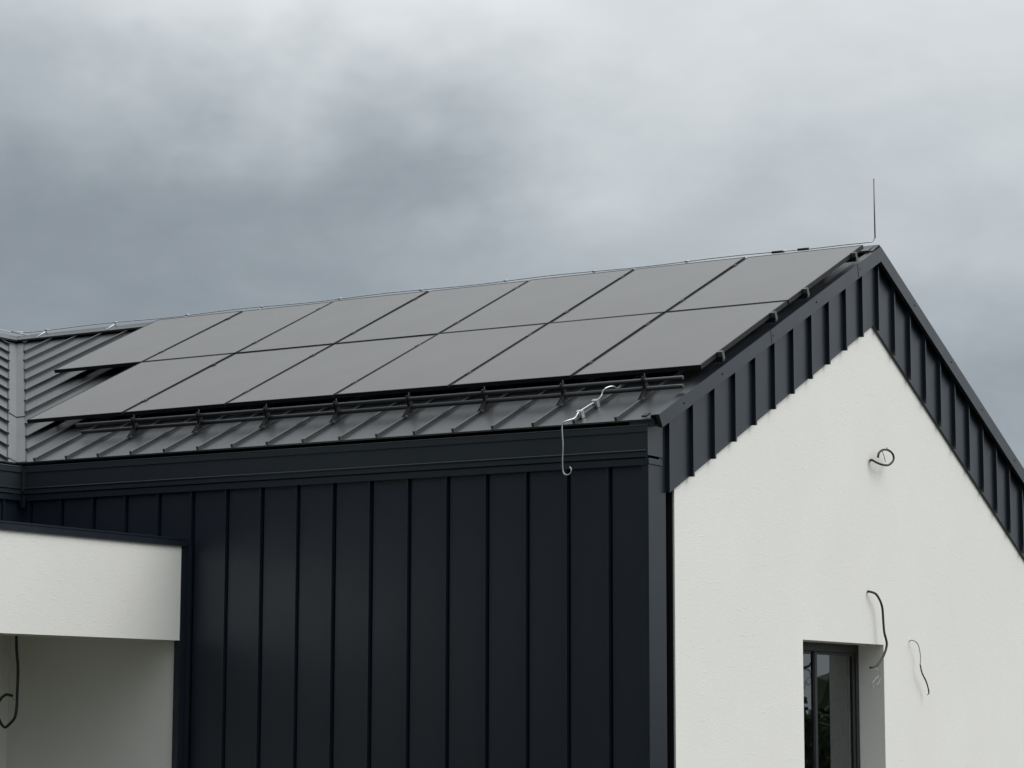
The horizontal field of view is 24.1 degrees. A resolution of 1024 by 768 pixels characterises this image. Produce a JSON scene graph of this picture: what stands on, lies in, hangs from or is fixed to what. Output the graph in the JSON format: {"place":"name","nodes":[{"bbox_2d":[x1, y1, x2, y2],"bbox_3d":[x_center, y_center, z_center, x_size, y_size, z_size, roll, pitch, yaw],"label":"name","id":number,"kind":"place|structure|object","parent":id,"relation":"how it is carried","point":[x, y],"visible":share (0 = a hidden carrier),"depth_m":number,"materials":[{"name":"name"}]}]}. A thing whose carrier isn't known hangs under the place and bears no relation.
{"place":"outdoors","nodes":[
{"label":"outdoors","id":0,"kind":"place"},
{"bbox_2d":[0,0,1023,467],"label":"sky","id":1,"kind":"structure","parent":0,"point":[159,158],"materials":[{"name":"grey"}]},
{"label":"ground","id":2,"kind":"structure","parent":0,"visible":0},
{"bbox_2d":[0,245,1023,767],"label":"house","id":3,"kind":"structure","parent":2,"relation":"on","point":[698,565],"depth_m":19.35,"materials":[{"name":"metal"}]},
{"bbox_2d":[0,636,18,728],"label":"cable","id":4,"kind":"object","parent":3,"relation":"hanging from","point":[17,688],"visible":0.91,"depth_m":19.15,"materials":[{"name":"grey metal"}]},
{"bbox_2d":[76,373,684,438],"bbox_3d":[-1.265,0.220,19.656,6.030,0.225,0.223,-5,-9,31],"label":"snow guard","id":5,"kind":"object","parent":3,"relation":"attached to","point":[485,402],"visible":1,"depth_m":19.44,"materials":[{"name":"black metal"}]},
{"bbox_2d":[142,350,724,400],"bbox_3d":[-1.301,0.040,20.398,6.915,0.136,0.102,-5,-9,31],"label":"mounting rail","id":6,"kind":"object","parent":3,"relation":"attached to","point":[721,356],"visible":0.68,"depth_m":18.62,"materials":[{"name":"black metal"}]},
{"bbox_2d":[27,353,233,422],"bbox_3d":[-3.543,0.035,22.346,1.129,0.036,1.748,-5,16,31],"label":"solar panel","id":7,"kind":"object","parent":6,"relation":"attached to","point":[120,394],"visible":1,"depth_m":22.25,"materials":[{"name":"grey glass"}]},
{"bbox_2d":[124,344,331,415],"bbox_3d":[-2.558,-0.042,21.751,1.129,0.037,1.748,-5,15,31],"label":"solar panel","id":8,"kind":"object","parent":6,"relation":"attached to","point":[221,384],"visible":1,"depth_m":21.65,"materials":[{"name":"grey glass"}]},
{"bbox_2d":[226,335,434,406],"bbox_3d":[-1.572,-0.123,21.154,1.129,0.036,1.748,-4,16,31],"label":"solar panel","id":9,"kind":"object","parent":6,"relation":"attached to","point":[330,372],"visible":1,"depth_m":21.06,"materials":[{"name":"grey glass"}]},
{"bbox_2d":[335,323,546,397],"bbox_3d":[-0.588,-0.205,20.558,1.129,0.037,1.748,-5,16,31],"label":"solar panel","id":10,"kind":"object","parent":6,"relation":"attached to","point":[442,361],"visible":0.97,"depth_m":20.46,"materials":[{"name":"black glass"}]},
{"bbox_2d":[450,312,663,388],"bbox_3d":[0.397,-0.284,19.962,1.129,0.037,1.748,-5,16,31],"label":"solar panel","id":11,"kind":"object","parent":6,"relation":"attached to","point":[560,351],"visible":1,"depth_m":19.86,"materials":[{"name":"black glass"}]},
{"bbox_2d":[573,301,787,378],"bbox_3d":[1.382,-0.362,19.366,1.129,0.035,1.748,-5,16,31],"label":"solar panel","id":12,"kind":"object","parent":6,"relation":"attached to","point":[695,339],"visible":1,"depth_m":19.26,"materials":[{"name":"black glass"}]},
{"bbox_2d":[0,179,875,336],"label":"lightning conductor","id":13,"kind":"object","parent":3,"relation":"attached to","point":[594,271],"visible":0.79,"depth_m":23.61,"materials":[{"name":"metal"}]},
{"bbox_2d":[116,287,809,367],"bbox_3d":[-0.955,-0.468,22.155,8.069,0.136,0.102,-5,-9,31],"label":"mounting rail","id":14,"kind":"object","parent":3,"relation":"attached to","point":[806,294],"visible":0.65,"depth_m":20.08,"materials":[{"name":"black metal"}]},
{"bbox_2d":[54,311,242,372],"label":"solar panel","id":15,"kind":"object","parent":14,"relation":"attached to","point":[146,342],"visible":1,"depth_m":24.31,"materials":[{"name":"grey glass"}]},
{"bbox_2d":[143,301,332,361],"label":"solar panel","id":16,"kind":"object","parent":14,"relation":"attached to","point":[235,334],"visible":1,"depth_m":23.76,"materials":[{"name":"grey glass"}]},
{"bbox_2d":[237,291,428,353],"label":"solar panel","id":17,"kind":"object","parent":14,"relation":"attached to","point":[334,322],"visible":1,"depth_m":23.16,"materials":[{"name":"grey glass"}]},
{"bbox_2d":[336,280,528,343],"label":"solar panel","id":18,"kind":"object","parent":14,"relation":"attached to","point":[435,312],"visible":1,"depth_m":22.56,"materials":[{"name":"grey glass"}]},
{"bbox_2d":[441,269,633,332],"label":"solar panel","id":19,"kind":"object","parent":14,"relation":"attached to","point":[540,301],"visible":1,"depth_m":21.97,"materials":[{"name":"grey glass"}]},
{"bbox_2d":[551,257,745,322],"bbox_3d":[1.237,-0.832,21.424,1.129,0.035,1.748,-5,16,31],"label":"solar panel","id":20,"kind":"object","parent":14,"relation":"attached to","point":[657,289],"visible":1,"depth_m":21.38,"materials":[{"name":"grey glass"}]},
{"bbox_2d":[667,245,863,311],"bbox_3d":[2.223,-0.910,20.828,1.129,0.035,1.748,-5,16,31],"label":"solar panel","id":21,"kind":"object","parent":14,"relation":"attached to","point":[787,277],"visible":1,"depth_m":20.77,"materials":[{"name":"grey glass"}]},
{"bbox_2d":[211,311,777,364],"bbox_3d":[-0.794,-0.291,21.280,6.915,0.136,0.102,-5,-9,31],"label":"mounting rail","id":22,"kind":"object","parent":3,"relation":"attached to","point":[774,317],"visible":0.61,"depth_m":19.50,"materials":[{"name":"black metal"}]},
{"bbox_2d":[226,252,857,318],"bbox_3d":[-0.414,-0.820,23.095,8.069,0.136,0.102,-5,-9,31],"label":"mounting rail","id":23,"kind":"object","parent":3,"relation":"attached to","point":[854,256],"visible":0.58,"depth_m":21.02,"materials":[{"name":"black metal"}]},
{"bbox_2d":[561,384,621,475],"bbox_3d":[0.647,0.342,18.310,0.093,0.788,0.839,-5,-10,35],"label":"down conductor","id":24,"kind":"object","parent":3,"relation":"attached to","point":[581,411],"visible":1,"depth_m":18.09,"materials":[{"name":"metal"}]},
{"bbox_2d":[803,642,859,767],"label":"window","id":25,"kind":"structure","parent":3,"relation":"in","point":[812,649],"depth_m":20.96,"materials":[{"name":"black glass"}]},
{"bbox_2d":[867,590,887,688],"bbox_3d":[3.159,2.235,20.940,0.124,0.858,0.342,-5,-10,35],"label":"cable","id":26,"kind":"object","parent":3,"relation":"hanging from","point":[884,633],"visible":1,"depth_m":20.98,"materials":[{"name":"black rubber"}]},
{"bbox_2d":[870,448,894,465],"bbox_3d":[3.282,0.649,21.306,0.124,0.172,0.366,-5,-9,31],"label":"cable","id":27,"kind":"object","parent":3,"relation":"attached to","point":[882,450],"visible":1,"depth_m":21.25,"materials":[{"name":"black plastic"}]},
{"bbox_2d":[909,640,929,694],"bbox_3d":[3.718,2.577,21.753,0.312,0.497,0.078,7,-11,-43],"label":"cable","id":28,"kind":"object","parent":3,"relation":"hanging from","point":[921,668],"visible":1,"depth_m":21.73,"materials":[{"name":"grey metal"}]}
]}

